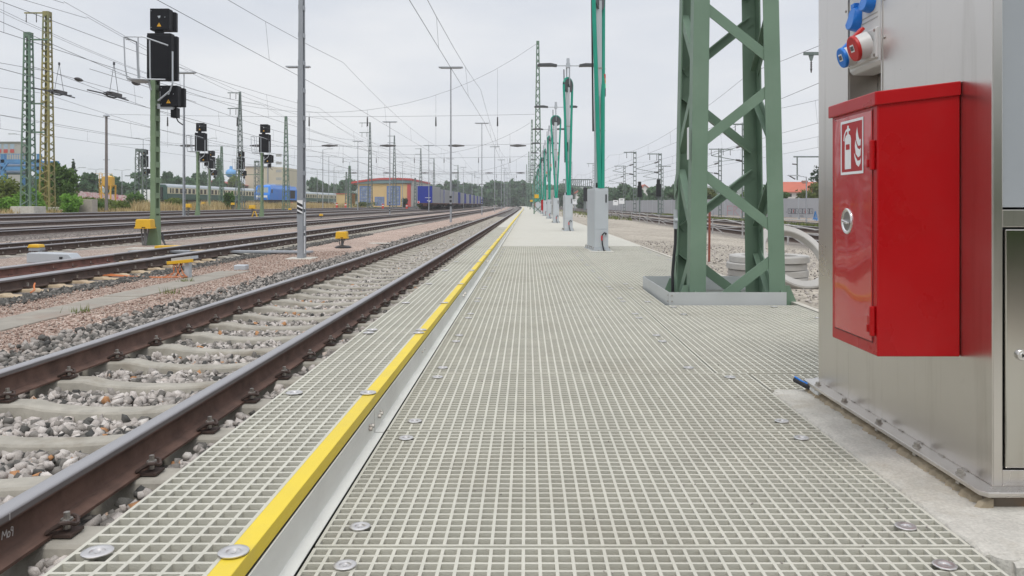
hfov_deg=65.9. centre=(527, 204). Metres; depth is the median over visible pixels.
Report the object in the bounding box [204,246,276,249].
sleeper
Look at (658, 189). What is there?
light signal
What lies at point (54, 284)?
sleeper
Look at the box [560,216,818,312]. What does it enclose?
platform side
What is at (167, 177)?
broadleaf tree
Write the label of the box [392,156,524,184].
cross span
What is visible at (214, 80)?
feeder wire
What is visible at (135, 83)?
egg insulator
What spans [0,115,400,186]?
overhead line
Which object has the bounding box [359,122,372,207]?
lattice mast
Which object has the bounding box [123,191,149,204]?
bush
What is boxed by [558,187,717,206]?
wood
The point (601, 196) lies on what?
door
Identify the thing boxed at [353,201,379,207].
weed clump
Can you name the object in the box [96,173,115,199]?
silo
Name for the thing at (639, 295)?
grating panel
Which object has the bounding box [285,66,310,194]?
lamp mast
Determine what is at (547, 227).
cover slab
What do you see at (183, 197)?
lamp mast
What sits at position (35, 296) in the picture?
ballast
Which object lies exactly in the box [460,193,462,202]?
container
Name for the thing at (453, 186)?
broadleaf tree
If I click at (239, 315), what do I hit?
sleeper
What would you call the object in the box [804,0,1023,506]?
switch cabinet
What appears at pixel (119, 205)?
bush
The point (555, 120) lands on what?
hose column
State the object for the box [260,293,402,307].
sleeper
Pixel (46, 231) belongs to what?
rail
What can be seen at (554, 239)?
cover slab
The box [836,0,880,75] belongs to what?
socket board
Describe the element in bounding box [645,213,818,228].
green grass
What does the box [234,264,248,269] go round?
junction box
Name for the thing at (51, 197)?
bush
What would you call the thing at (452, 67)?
lamp mast
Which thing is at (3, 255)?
sleeper
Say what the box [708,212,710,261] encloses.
survey rod
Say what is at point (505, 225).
walkway deck
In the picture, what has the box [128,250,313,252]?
cross channel
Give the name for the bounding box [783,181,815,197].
red roof house
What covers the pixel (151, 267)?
sleeper
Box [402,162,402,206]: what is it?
lamp mast
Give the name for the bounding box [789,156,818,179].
catenary mast
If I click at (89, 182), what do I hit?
broadleaf tree
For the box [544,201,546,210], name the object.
door
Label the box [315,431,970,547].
grating panel
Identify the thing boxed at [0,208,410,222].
rail
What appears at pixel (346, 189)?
lattice mast
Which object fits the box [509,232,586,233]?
cover slab
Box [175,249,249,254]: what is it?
sleeper
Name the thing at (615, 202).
marker board
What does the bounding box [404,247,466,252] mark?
sleeper
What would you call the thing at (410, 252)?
sleeper
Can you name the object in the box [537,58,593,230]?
hose column
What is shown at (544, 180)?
hose column
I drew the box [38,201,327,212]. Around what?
green weeds
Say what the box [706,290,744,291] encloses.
platform floor
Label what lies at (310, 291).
sleeper
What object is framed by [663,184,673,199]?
broadleaf tree
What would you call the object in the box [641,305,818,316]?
grating panel
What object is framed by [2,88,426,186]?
overhead line
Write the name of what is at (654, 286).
tower kerb
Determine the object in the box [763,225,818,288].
hose
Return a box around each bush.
[0,173,24,198]
[0,196,24,211]
[11,188,46,209]
[28,183,57,206]
[58,193,83,212]
[80,196,115,207]
[91,198,104,207]
[109,200,131,209]
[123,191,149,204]
[164,197,186,205]
[223,191,234,208]
[401,198,407,206]
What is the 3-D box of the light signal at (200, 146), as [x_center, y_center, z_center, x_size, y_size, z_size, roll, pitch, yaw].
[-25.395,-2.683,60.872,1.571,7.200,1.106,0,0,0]
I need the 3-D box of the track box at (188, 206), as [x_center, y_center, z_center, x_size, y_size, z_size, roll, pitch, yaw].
[-26.039,0.432,60.697,0.503,0.950,0.358,0,0,0]
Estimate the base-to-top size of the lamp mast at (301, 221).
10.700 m
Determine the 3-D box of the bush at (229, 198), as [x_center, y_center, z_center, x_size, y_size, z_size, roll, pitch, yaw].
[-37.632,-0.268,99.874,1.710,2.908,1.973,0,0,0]
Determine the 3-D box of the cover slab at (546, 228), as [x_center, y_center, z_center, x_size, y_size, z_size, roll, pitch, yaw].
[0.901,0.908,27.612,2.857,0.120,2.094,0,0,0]
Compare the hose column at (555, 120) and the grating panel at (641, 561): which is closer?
the grating panel at (641, 561)
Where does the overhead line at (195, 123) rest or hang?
hanging from the cross span at (478, 157)
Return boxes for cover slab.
[502,241,640,246]
[505,237,625,240]
[507,234,614,236]
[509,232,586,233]
[510,230,586,231]
[512,228,586,229]
[513,226,586,227]
[514,225,584,225]
[515,222,579,223]
[515,224,581,224]
[517,220,562,220]
[517,221,573,221]
[518,219,562,219]
[519,217,562,217]
[519,218,562,218]
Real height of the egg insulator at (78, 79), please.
0.200 m
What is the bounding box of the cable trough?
[0,271,249,330]
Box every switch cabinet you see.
[546,190,553,199]
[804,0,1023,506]
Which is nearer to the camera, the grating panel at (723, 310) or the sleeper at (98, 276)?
the grating panel at (723, 310)
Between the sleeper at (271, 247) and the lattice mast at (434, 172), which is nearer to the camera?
the sleeper at (271, 247)
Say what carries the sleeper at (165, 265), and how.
on the ballast bed at (426, 222)
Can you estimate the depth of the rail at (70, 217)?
54.50 m
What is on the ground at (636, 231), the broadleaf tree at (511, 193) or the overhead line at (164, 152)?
the broadleaf tree at (511, 193)
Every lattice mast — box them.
[10,32,47,213]
[24,11,62,210]
[125,149,149,199]
[219,146,259,203]
[228,92,244,209]
[254,161,259,202]
[282,117,289,209]
[345,172,347,202]
[347,166,351,207]
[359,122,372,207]
[392,135,396,207]
[414,178,416,207]
[419,148,421,185]
[433,160,434,185]
[455,165,458,191]
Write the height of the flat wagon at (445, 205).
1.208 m
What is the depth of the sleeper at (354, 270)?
14.53 m
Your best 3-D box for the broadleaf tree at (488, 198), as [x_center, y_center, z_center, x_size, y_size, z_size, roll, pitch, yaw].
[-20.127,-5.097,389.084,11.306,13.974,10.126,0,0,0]
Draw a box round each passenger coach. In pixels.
[160,184,219,202]
[216,187,254,202]
[296,192,316,202]
[311,192,335,203]
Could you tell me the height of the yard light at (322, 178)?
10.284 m
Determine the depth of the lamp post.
69.90 m
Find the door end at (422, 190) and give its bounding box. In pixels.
[418,186,431,202]
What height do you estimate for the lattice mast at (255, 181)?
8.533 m
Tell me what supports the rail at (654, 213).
on the ballast bed
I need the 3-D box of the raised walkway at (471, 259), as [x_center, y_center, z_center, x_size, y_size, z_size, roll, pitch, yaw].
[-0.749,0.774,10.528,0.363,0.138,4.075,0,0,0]
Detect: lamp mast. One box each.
[179,72,195,215]
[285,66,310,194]
[286,0,317,259]
[353,141,362,209]
[382,121,396,214]
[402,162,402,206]
[424,145,433,211]
[439,66,462,221]
[461,167,465,208]
[475,123,488,214]
[490,146,499,211]
[501,160,501,209]
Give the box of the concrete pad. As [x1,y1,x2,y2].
[773,390,1023,575]
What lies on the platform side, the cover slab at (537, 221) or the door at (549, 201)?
the cover slab at (537, 221)
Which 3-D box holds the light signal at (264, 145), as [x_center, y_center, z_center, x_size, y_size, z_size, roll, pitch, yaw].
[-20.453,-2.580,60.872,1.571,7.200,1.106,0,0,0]
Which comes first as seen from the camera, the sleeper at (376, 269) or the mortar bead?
the mortar bead
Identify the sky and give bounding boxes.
[0,0,818,187]
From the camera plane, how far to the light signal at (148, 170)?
95.90 m
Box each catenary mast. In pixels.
[609,166,625,211]
[613,152,635,212]
[637,153,661,213]
[643,166,670,212]
[709,148,732,216]
[711,123,743,218]
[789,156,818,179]
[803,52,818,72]
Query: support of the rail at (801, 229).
on the ballast bed
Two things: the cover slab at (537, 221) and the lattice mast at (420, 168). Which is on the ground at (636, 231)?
the lattice mast at (420, 168)
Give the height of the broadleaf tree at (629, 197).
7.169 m
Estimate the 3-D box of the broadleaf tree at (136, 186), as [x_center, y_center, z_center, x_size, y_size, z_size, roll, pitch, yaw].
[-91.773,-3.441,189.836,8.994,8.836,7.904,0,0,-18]
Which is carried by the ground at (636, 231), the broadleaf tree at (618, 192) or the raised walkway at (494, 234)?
the broadleaf tree at (618, 192)
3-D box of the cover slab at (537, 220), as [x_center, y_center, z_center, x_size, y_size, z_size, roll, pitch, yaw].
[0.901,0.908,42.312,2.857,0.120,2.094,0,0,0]
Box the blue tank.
[225,166,235,178]
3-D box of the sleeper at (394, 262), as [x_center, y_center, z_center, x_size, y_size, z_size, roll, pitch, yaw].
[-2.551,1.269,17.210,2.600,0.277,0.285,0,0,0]
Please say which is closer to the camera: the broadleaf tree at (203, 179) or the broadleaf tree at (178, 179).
the broadleaf tree at (178, 179)
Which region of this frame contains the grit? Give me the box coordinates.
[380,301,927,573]
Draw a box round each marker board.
[613,200,617,210]
[619,198,623,211]
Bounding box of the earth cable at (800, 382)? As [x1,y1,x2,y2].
[793,376,820,394]
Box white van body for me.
[140,190,149,200]
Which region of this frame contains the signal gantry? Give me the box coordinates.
[563,179,591,209]
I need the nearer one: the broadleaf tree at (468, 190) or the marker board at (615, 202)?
the marker board at (615, 202)
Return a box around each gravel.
[627,240,818,303]
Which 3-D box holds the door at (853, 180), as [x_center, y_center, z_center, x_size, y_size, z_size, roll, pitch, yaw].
[1.049,0.066,2.562,0.018,0.708,0.291,0,0,0]
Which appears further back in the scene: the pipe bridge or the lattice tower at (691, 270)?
the pipe bridge
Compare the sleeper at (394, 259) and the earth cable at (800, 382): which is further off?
the sleeper at (394, 259)
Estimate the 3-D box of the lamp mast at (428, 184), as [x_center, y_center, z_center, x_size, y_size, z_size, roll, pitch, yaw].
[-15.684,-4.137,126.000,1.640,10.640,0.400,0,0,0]
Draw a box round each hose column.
[530,163,546,211]
[530,169,537,209]
[531,150,551,213]
[531,159,540,212]
[532,140,558,215]
[533,125,563,218]
[534,102,577,222]
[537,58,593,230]
[584,0,610,250]
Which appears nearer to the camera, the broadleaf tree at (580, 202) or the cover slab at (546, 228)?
the cover slab at (546, 228)
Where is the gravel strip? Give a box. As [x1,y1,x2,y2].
[0,208,490,266]
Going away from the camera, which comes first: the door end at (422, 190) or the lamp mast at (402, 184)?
the door end at (422, 190)
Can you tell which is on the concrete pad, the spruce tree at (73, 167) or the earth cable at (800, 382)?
the earth cable at (800, 382)
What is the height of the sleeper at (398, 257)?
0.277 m
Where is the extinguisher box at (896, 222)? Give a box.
[828,81,960,356]
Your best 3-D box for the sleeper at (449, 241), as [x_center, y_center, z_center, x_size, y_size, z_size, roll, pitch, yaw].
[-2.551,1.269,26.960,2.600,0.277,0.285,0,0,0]
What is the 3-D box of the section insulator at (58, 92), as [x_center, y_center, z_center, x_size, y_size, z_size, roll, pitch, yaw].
[-21.984,-5.884,37.050,0.430,1.526,3.305,0,0,0]
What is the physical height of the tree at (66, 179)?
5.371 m
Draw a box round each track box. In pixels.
[134,219,155,245]
[166,255,197,276]
[186,204,191,215]
[249,205,256,216]
[335,231,348,244]
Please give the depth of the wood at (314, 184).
326.71 m
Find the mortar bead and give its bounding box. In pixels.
[804,389,993,507]
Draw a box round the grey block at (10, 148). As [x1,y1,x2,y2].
[0,142,25,185]
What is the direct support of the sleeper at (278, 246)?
on the ballast bed at (426, 222)
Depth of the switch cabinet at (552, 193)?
60.00 m
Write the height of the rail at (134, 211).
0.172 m
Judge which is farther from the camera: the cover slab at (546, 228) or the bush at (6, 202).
the bush at (6, 202)
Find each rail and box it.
[0,206,482,235]
[0,206,490,247]
[0,206,512,399]
[0,206,517,574]
[0,207,394,216]
[0,207,401,217]
[0,207,418,220]
[0,207,489,254]
[0,207,502,291]
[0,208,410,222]
[0,208,419,226]
[0,208,444,230]
[0,243,251,279]
[0,254,115,278]
[3,207,498,266]
[16,207,359,213]
[559,207,818,228]
[559,208,818,239]
[561,209,818,242]
[562,207,818,225]
[577,209,818,232]
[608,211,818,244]
[616,210,818,223]
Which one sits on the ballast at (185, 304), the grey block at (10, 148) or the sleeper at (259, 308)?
the sleeper at (259, 308)
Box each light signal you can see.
[123,8,185,244]
[134,149,149,193]
[186,123,209,214]
[202,151,216,204]
[232,151,246,209]
[251,124,273,216]
[637,182,641,212]
[656,180,660,213]
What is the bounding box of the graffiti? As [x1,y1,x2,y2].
[788,209,812,213]
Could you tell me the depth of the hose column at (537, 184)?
90.50 m
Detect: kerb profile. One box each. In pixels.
[248,409,382,575]
[374,289,466,432]
[464,258,488,298]
[487,244,498,263]
[498,236,504,247]
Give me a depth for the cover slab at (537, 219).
44.37 m
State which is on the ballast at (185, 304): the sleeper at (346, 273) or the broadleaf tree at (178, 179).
the sleeper at (346, 273)
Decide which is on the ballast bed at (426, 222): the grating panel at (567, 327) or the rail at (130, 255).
the rail at (130, 255)
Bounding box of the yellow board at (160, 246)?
[154,245,179,248]
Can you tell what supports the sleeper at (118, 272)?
on the ballast bed at (426, 222)
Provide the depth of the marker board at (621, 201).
129.97 m
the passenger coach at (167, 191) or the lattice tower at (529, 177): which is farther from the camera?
the lattice tower at (529, 177)
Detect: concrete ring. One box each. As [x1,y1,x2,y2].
[726,260,806,270]
[727,275,807,280]
[728,268,808,277]
[729,253,809,263]
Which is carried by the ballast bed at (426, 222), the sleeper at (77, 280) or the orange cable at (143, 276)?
the sleeper at (77, 280)
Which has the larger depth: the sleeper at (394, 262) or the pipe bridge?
the pipe bridge
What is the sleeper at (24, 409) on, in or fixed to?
on the ballast at (18, 463)
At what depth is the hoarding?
140.00 m
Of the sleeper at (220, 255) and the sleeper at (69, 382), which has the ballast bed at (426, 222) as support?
the sleeper at (220, 255)
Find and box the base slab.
[585,248,613,251]
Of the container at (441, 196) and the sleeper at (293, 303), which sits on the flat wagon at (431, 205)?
the container at (441, 196)
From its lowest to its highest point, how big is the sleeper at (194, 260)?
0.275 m
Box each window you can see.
[4,144,7,152]
[10,144,13,152]
[360,186,370,204]
[387,186,399,204]
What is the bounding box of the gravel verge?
[0,210,444,242]
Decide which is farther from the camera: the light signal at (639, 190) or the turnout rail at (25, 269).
the light signal at (639, 190)
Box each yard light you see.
[322,149,325,207]
[342,161,355,203]
[787,175,806,221]
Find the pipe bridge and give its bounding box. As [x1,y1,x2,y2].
[0,154,59,185]
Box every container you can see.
[418,186,439,202]
[440,189,443,202]
[444,190,449,202]
[453,191,457,202]
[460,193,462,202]
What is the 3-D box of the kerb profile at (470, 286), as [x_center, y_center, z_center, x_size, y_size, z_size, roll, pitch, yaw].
[-0.548,0.798,9.035,0.036,0.093,4.070,0,0,0]
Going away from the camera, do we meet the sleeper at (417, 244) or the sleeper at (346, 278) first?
the sleeper at (346, 278)
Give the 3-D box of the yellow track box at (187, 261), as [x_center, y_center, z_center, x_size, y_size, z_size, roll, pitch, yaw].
[-5.743,1.034,13.209,0.506,0.355,0.268,0,0,14]
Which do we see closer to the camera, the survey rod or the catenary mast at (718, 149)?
the survey rod
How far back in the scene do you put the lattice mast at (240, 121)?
95.83 m
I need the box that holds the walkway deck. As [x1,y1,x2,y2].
[498,224,511,227]
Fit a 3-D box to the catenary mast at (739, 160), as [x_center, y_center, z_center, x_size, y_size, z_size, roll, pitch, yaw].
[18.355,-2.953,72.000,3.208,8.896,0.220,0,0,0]
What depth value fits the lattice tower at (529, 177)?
211.81 m
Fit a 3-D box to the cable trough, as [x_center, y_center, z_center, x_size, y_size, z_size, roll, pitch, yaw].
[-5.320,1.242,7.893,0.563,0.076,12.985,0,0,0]
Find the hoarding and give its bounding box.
[78,191,133,203]
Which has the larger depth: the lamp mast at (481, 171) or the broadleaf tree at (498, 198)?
the broadleaf tree at (498, 198)
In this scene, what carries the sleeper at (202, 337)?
on the ballast at (18, 463)
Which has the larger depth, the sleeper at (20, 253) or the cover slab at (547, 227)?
the cover slab at (547, 227)
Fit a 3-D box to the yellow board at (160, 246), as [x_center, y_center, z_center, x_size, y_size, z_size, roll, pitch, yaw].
[-9.375,1.118,20.700,0.650,0.080,0.300,0,0,0]
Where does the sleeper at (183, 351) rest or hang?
on the ballast at (18, 463)
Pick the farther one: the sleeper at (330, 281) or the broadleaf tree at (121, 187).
the broadleaf tree at (121, 187)
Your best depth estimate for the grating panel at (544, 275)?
9.45 m
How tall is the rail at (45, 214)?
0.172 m
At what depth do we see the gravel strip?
27.00 m
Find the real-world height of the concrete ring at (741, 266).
0.085 m
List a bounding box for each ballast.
[0,233,372,307]
[0,310,377,575]
[6,224,255,242]
[138,250,462,316]
[363,220,503,250]
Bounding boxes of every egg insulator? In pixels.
[31,66,141,97]
[91,69,193,101]
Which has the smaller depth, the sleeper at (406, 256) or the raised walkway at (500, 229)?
the sleeper at (406, 256)
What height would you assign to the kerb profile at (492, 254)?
0.093 m
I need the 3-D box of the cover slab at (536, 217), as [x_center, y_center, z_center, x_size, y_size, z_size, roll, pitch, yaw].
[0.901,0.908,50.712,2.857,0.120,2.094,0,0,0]
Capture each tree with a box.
[34,161,80,206]
[71,159,81,190]
[78,172,98,192]
[100,174,133,194]
[117,180,140,193]
[124,172,160,200]
[160,171,175,183]
[173,175,181,184]
[182,177,195,203]
[191,171,212,200]
[211,176,226,201]
[215,155,221,177]
[227,175,244,203]
[446,179,464,192]
[461,182,477,194]
[471,183,482,191]
[475,180,497,206]
[491,179,507,206]
[502,178,522,206]
[503,181,510,206]
[516,180,532,205]
[576,187,590,208]
[605,186,612,200]
[610,183,631,200]
[624,187,646,200]
[646,185,667,199]
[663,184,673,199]
[707,188,717,198]
[783,192,789,197]
[795,182,818,197]
[808,165,818,193]
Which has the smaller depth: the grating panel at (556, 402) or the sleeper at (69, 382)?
the grating panel at (556, 402)
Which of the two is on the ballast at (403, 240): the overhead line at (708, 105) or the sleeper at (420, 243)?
the sleeper at (420, 243)
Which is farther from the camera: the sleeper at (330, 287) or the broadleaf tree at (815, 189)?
the broadleaf tree at (815, 189)
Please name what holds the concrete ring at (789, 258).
on the concrete ring at (741, 266)
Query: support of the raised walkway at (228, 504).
on the walkway support
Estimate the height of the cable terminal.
0.377 m
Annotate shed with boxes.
[204,180,248,200]
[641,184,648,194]
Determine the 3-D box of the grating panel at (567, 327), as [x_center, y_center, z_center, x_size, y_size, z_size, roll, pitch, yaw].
[0.208,0.860,5.482,1.470,0.037,0.996,0,0,0]
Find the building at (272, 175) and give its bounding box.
[245,154,296,188]
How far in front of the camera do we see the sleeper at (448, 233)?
32.09 m
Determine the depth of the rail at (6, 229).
37.27 m
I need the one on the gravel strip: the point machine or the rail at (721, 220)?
the point machine
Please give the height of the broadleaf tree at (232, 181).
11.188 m
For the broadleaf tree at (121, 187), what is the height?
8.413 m
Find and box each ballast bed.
[0,207,476,241]
[0,207,504,298]
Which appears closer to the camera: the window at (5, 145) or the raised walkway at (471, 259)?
the raised walkway at (471, 259)
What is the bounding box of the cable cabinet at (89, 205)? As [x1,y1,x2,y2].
[78,199,97,211]
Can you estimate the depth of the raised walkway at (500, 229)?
22.45 m
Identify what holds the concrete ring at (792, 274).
on the concrete ring at (804, 279)
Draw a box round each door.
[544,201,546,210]
[548,200,551,211]
[554,199,558,213]
[565,196,572,217]
[595,190,607,228]
[835,110,871,340]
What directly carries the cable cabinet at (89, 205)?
on the ground at (636, 231)
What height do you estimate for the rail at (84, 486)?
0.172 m
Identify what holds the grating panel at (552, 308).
on the platform floor
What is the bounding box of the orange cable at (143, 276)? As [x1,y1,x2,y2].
[103,274,184,277]
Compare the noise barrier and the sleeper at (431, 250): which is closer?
the sleeper at (431, 250)
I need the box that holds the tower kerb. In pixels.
[643,276,786,304]
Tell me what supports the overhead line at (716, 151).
hanging from the catenary mast
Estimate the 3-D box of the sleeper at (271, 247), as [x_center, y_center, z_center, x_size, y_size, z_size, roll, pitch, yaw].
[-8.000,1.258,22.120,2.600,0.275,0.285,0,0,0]
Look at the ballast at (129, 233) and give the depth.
27.39 m
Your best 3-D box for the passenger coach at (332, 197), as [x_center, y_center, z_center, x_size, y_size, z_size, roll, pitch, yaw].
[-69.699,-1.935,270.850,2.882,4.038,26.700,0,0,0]
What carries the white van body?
on the ground at (636, 231)
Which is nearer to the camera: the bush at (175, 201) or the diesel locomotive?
the bush at (175, 201)
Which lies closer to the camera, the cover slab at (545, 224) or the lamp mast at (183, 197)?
the cover slab at (545, 224)
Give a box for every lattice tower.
[527,152,529,207]
[530,120,533,208]
[533,41,540,213]
[665,0,795,304]
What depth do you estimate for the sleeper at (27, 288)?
11.23 m
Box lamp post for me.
[103,114,109,210]
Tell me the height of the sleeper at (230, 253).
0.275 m
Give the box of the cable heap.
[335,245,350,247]
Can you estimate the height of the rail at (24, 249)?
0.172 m
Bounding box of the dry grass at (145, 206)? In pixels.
[0,199,359,213]
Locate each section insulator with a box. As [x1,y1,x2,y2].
[32,62,74,97]
[87,62,128,100]
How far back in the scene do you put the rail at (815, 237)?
44.44 m
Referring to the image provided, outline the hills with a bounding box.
[102,185,743,203]
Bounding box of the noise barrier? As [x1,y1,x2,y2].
[575,198,818,220]
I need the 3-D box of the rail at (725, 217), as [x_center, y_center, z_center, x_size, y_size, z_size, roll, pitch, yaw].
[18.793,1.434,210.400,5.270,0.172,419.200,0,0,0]
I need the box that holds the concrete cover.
[125,247,153,248]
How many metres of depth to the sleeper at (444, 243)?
25.58 m
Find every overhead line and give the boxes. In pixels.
[0,1,489,191]
[0,21,474,192]
[0,63,466,193]
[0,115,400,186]
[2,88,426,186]
[158,0,499,189]
[409,0,515,188]
[558,46,817,188]
[559,100,817,193]
[573,136,818,191]
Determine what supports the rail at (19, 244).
on the ballast bed
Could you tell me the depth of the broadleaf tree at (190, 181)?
249.45 m
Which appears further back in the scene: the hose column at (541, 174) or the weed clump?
the weed clump
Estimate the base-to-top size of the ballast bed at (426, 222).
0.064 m
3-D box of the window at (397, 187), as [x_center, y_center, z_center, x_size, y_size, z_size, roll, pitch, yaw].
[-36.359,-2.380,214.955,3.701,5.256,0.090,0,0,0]
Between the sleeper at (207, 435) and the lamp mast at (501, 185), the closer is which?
the sleeper at (207, 435)
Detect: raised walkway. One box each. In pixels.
[43,331,424,575]
[361,270,473,337]
[441,249,490,273]
[470,238,499,250]
[484,231,505,239]
[492,227,508,231]
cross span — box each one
[110,44,535,146]
[307,125,529,173]
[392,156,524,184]
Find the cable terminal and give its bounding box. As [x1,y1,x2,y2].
[27,244,44,251]
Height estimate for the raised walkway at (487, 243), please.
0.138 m
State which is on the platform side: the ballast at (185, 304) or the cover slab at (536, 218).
the cover slab at (536, 218)
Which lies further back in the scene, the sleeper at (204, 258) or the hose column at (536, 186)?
the hose column at (536, 186)
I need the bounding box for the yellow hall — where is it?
[336,178,429,206]
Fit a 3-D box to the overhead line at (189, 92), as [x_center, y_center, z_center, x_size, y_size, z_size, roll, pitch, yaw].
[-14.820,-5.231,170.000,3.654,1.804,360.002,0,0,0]
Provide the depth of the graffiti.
89.05 m
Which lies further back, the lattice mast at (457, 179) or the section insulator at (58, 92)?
the lattice mast at (457, 179)
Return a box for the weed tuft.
[60,276,193,314]
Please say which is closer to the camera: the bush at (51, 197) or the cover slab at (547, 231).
the cover slab at (547, 231)
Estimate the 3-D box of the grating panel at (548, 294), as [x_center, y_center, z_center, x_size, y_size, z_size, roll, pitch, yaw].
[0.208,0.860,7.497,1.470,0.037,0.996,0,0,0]
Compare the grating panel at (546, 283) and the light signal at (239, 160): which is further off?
the light signal at (239, 160)
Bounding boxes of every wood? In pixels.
[28,176,356,201]
[436,183,582,206]
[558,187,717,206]
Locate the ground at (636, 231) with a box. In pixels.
[0,205,818,525]
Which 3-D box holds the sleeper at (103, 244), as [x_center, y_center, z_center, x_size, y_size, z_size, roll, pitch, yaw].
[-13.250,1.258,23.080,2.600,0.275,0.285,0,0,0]
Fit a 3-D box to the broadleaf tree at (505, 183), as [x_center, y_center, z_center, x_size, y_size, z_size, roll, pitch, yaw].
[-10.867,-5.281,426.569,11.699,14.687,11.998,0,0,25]
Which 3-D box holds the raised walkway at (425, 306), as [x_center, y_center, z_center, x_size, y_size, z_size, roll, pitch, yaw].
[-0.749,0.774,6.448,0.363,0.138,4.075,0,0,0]
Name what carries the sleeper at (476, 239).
on the ballast at (403, 240)
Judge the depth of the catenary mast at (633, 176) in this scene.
106.90 m
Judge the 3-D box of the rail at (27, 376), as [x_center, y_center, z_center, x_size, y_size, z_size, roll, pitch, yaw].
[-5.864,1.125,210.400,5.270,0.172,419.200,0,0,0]
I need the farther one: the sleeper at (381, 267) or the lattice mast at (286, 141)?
the lattice mast at (286, 141)
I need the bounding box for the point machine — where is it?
[27,252,80,262]
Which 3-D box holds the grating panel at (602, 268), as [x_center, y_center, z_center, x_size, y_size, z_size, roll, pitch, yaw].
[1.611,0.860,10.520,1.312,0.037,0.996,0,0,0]
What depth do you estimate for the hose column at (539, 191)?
79.46 m
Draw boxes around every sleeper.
[0,252,17,256]
[0,290,21,297]
[0,388,271,426]
[0,416,234,464]
[0,455,181,514]
[0,511,106,575]
[8,246,76,250]
[8,272,117,279]
[11,283,48,291]
[13,250,26,254]
[26,366,301,398]
[32,269,139,275]
[35,279,72,287]
[44,247,63,251]
[51,243,115,246]
[53,266,150,272]
[59,275,97,283]
[72,263,164,269]
[81,349,325,375]
[90,261,175,267]
[114,257,204,262]
[127,335,343,357]
[132,255,215,260]
[147,252,233,257]
[161,251,239,255]
[162,324,359,345]
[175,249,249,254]
[191,314,372,331]
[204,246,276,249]
[216,244,279,248]
[218,306,384,321]
[225,243,286,247]
[242,299,393,314]
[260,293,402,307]
[279,288,410,301]
[292,283,416,296]
[308,279,422,290]
[319,275,427,285]
[330,271,432,281]
[340,268,436,277]
[348,266,440,274]
[356,263,444,271]
[364,261,448,268]
[370,258,450,266]
[377,256,453,263]
[383,254,456,261]
[388,253,458,259]
[393,251,461,257]
[396,249,462,255]
[401,248,465,253]
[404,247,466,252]
[409,245,469,250]
[412,244,470,249]
[415,243,471,248]
[419,242,472,246]
[422,241,474,245]
[425,240,474,244]
[428,239,476,243]
[430,238,478,242]
[432,238,479,241]
[435,237,480,240]
[442,234,483,237]
[447,232,486,235]
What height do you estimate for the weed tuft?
0.109 m
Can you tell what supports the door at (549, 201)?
in the hose column at (549, 199)
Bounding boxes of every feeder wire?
[0,9,437,173]
[1,12,440,173]
[25,0,443,172]
[55,0,430,164]
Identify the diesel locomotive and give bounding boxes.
[254,184,296,203]
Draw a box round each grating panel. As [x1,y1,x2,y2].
[297,548,1008,575]
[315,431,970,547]
[387,373,819,430]
[423,339,713,372]
[444,316,675,338]
[458,300,650,315]
[468,288,632,299]
[476,279,619,287]
[481,271,609,278]
[500,246,575,248]
[574,246,644,248]
[585,256,671,259]
[590,260,671,265]
[596,265,671,271]
[603,271,670,278]
[620,286,663,305]
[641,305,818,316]
[653,316,818,339]
[679,339,818,375]
[751,374,818,392]
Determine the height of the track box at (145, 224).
0.800 m
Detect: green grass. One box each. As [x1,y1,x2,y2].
[560,209,638,220]
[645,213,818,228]
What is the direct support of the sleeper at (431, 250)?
on the ballast at (403, 240)
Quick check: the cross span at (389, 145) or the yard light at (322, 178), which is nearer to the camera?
the cross span at (389, 145)
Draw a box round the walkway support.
[245,213,521,575]
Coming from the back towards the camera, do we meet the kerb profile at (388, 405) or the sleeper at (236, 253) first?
the sleeper at (236, 253)
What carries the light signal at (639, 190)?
on the ballast bed
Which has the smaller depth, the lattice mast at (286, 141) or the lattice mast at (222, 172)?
the lattice mast at (286, 141)
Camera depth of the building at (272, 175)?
290.00 m
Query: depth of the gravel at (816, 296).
16.49 m
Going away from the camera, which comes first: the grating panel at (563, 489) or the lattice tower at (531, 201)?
the grating panel at (563, 489)
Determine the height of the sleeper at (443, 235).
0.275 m
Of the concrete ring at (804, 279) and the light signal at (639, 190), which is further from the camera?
the light signal at (639, 190)
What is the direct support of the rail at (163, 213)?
on the ballast bed
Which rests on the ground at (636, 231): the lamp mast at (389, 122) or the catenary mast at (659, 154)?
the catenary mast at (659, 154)
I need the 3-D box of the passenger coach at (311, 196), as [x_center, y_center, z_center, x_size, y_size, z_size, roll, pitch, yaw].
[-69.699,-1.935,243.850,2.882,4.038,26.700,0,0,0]
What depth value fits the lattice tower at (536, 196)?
69.78 m
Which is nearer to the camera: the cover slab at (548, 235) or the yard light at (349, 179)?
the cover slab at (548, 235)
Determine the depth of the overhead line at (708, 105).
42.37 m
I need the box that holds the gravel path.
[0,207,509,352]
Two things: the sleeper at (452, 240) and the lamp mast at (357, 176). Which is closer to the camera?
the sleeper at (452, 240)
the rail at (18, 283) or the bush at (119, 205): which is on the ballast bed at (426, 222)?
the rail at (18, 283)
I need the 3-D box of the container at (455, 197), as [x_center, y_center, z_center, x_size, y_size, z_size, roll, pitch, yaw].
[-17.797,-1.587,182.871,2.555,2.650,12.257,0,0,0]
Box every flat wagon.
[417,202,443,208]
[441,203,452,208]
[452,203,460,207]
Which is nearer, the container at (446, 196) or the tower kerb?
the tower kerb

